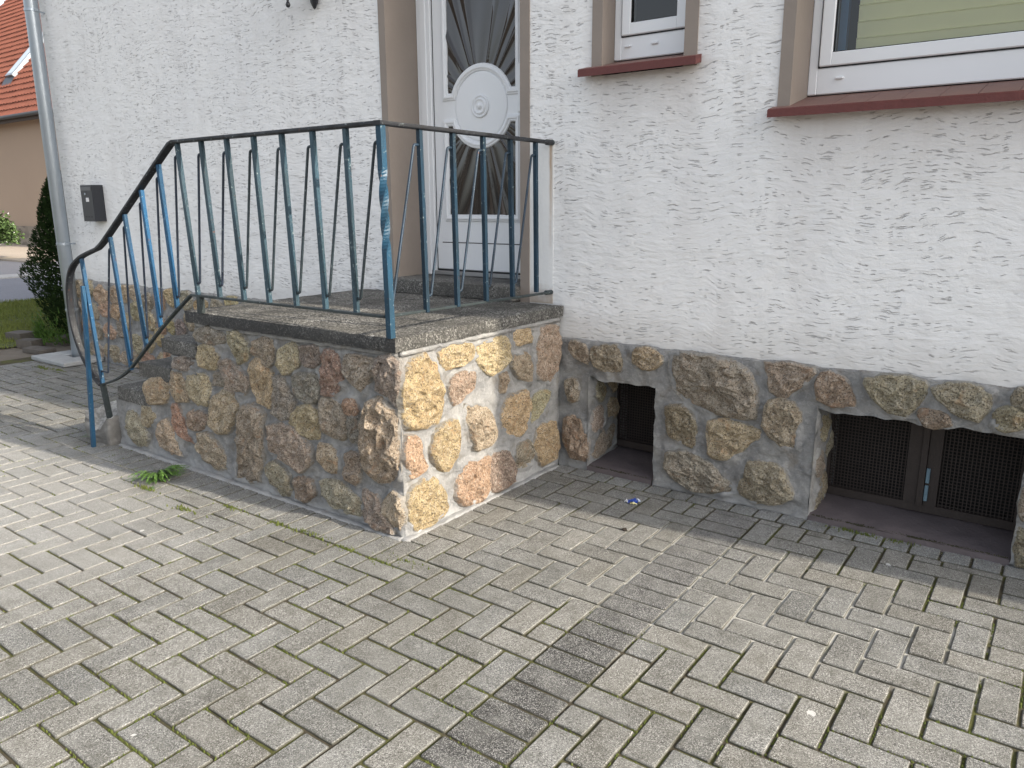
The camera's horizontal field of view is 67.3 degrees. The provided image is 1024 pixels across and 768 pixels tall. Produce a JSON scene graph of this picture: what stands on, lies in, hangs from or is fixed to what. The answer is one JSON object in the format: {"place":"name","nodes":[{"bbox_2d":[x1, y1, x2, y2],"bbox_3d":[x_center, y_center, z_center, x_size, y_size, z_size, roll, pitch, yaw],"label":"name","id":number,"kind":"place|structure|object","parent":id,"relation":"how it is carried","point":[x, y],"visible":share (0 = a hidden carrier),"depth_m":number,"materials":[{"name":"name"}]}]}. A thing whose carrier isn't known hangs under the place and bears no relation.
{"place":"outdoors","nodes":[
{"label":"outdoors","id":0,"kind":"place"},
{"bbox_2d":[0,243,54,262],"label":"pavement","id":1,"kind":"structure","parent":0,"point":[15,253],"depth_m":21.57,"materials":[{"name":"beige concrete"}]},
{"bbox_2d":[0,210,24,244],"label":"flowering shrub","id":2,"kind":"object","parent":1,"relation":"on","point":[11,232],"visible":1,"depth_m":19.37,"materials":[{"name":"green plant"}]},
{"bbox_2d":[0,260,58,274],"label":"side road","id":3,"kind":"structure","parent":0,"point":[8,267],"depth_m":17.21,"materials":[{"name":"grey asphalt"}]},
{"bbox_2d":[0,0,60,245],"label":"neighbour house","id":4,"kind":"structure","parent":0,"point":[23,173],"depth_m":25.80,"materials":[{"name":"paint"}]},
{"bbox_2d":[2,33,43,85],"bbox_3d":[-16.858,-11.494,26.897,0.750,2.198,1.845,9,16,35],"label":"roof window","id":5,"kind":"structure","parent":4,"relation":"in","point":[24,59],"depth_m":26.55,"materials":[{"name":"metal"}]},
{"bbox_2d":[0,275,62,302],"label":"road","id":6,"kind":"structure","parent":0,"point":[13,289],"depth_m":12.71,"materials":[{"name":"grey asphalt"}]},
{"bbox_2d":[0,297,67,348],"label":"lawn","id":7,"kind":"structure","parent":0,"point":[17,327],"depth_m":9.06,"materials":[{"name":"plant"}]},
{"bbox_2d":[5,330,35,339],"bbox_3d":[-5.068,-0.495,7.942,0.249,0.096,0.190,6,14,24],"label":"loose block","id":8,"kind":"object","parent":7,"relation":"on","point":[19,334],"depth_m":7.88,"materials":[{"name":"concrete"}]},
{"bbox_2d":[0,342,70,360],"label":"bare earth","id":9,"kind":"structure","parent":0,"point":[9,353],"depth_m":7.34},
{"bbox_2d":[15,338,43,347],"bbox_3d":[-4.734,-0.402,7.562,0.207,0.087,0.157,4,14,16],"label":"loose block","id":10,"kind":"object","parent":9,"relation":"on","point":[24,342],"depth_m":7.50,"materials":[{"name":"concrete"}]},
{"bbox_2d":[22,345,55,354],"bbox_3d":[-4.482,-0.323,7.290,0.305,0.055,0.166,7,15,30],"label":"loose block","id":11,"kind":"object","parent":9,"relation":"on","point":[38,349],"depth_m":7.24,"materials":[{"name":"concrete"}]},
{"bbox_2d":[17,175,74,345],"bbox_3d":[-4.464,-1.274,7.692,0.919,1.675,0.828,9,16,35],"label":"yew bush","id":12,"kind":"object","parent":9,"relation":"on","point":[48,263],"visible":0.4,"depth_m":7.50,"materials":[{"name":"green plant"}]},
{"bbox_2d":[55,333,69,345],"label":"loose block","id":13,"kind":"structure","parent":9,"relation":"on","point":[65,338],"depth_m":7.58,"materials":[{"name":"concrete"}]},
{"bbox_2d":[0,357,1023,767],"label":"pavement","id":14,"kind":"structure","parent":0,"point":[558,617],"depth_m":2.47,"materials":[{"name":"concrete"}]},
{"bbox_2d":[31,350,103,367],"bbox_3d":[-3.930,-0.226,6.799,0.620,0.036,0.335,9,16,35],"label":"drain surround","id":15,"kind":"object","parent":14,"relation":"on","point":[64,359],"visible":0.73,"depth_m":6.70,"materials":[{"name":"concrete"}]},
{"bbox_2d":[128,464,188,484],"bbox_3d":[-1.734,0.446,3.825,0.303,0.059,0.168,-12,18,-41],"label":"weed","id":16,"kind":"object","parent":14,"relation":"on","point":[161,474],"visible":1,"depth_m":3.81,"materials":[{"name":"green plant"}]},
{"bbox_2d":[85,274,563,541],"bbox_3d":[-1.006,-0.106,4.342,2.592,0.940,1.621,9,16,35],"label":"entrance stair","id":17,"kind":"object","parent":14,"relation":"on","point":[420,424],"visible":0.98,"depth_m":3.45,"materials":[{"name":"stone"}]},
{"bbox_2d":[65,120,554,447],"bbox_3d":[-1.169,-0.422,4.110,2.591,1.645,1.317,9,16,35],"label":"stair railing","id":18,"kind":"object","parent":17,"relation":"on","point":[379,144],"visible":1,"depth_m":3.35,"materials":[{"name":"blue metal"}]},
{"bbox_2d":[624,498,639,503],"bbox_3d":[0.547,0.531,3.504,0.073,0.021,0.046,3,14,13],"label":"sweet wrapper","id":19,"kind":"object","parent":14,"relation":"on","point":[635,500],"visible":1,"depth_m":3.51,"materials":[{"name":"plastic"}]},
{"bbox_2d":[38,0,1023,568],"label":"house","id":20,"kind":"structure","parent":0,"point":[780,256],"depth_m":3.48,"materials":[{"name":"white paint"}]},
{"bbox_2d":[23,0,83,356],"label":"downpipe","id":21,"kind":"object","parent":20,"relation":"attached to","point":[32,11],"visible":0.76,"depth_m":6.44,"materials":[{"name":"metal"}]},
{"bbox_2d":[80,185,106,221],"bbox_3d":[-3.444,-1.486,6.325,0.190,0.290,0.101,9,16,35],"label":"intercom box","id":22,"kind":"object","parent":20,"relation":"attached to","point":[93,203],"visible":1,"depth_m":6.28,"materials":[{"name":"metal"}]},
{"bbox_2d":[286,0,317,8],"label":"wall lantern","id":23,"kind":"object","parent":20,"relation":"attached to","point":[314,3],"depth_m":4.45,"materials":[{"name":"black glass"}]},
{"bbox_2d":[416,0,519,279],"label":"front door","id":24,"kind":"structure","parent":20,"relation":"in","point":[468,51],"depth_m":4.32,"materials":[{"name":"white plastic"}]},
{"bbox_2d":[807,0,1023,96],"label":"window","id":25,"kind":"structure","parent":20,"relation":"in","point":[901,44],"depth_m":2.98,"materials":[{"name":"white plastic"}]},
{"label":"ground","id":26,"kind":"structure","parent":0,"visible":0},
{"bbox_2d":[0,272,59,278],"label":"gutter strip","id":27,"kind":"object","parent":26,"relation":"on","point":[7,276],"depth_m":14.95,"materials":[{"name":"concrete"}]}
]}

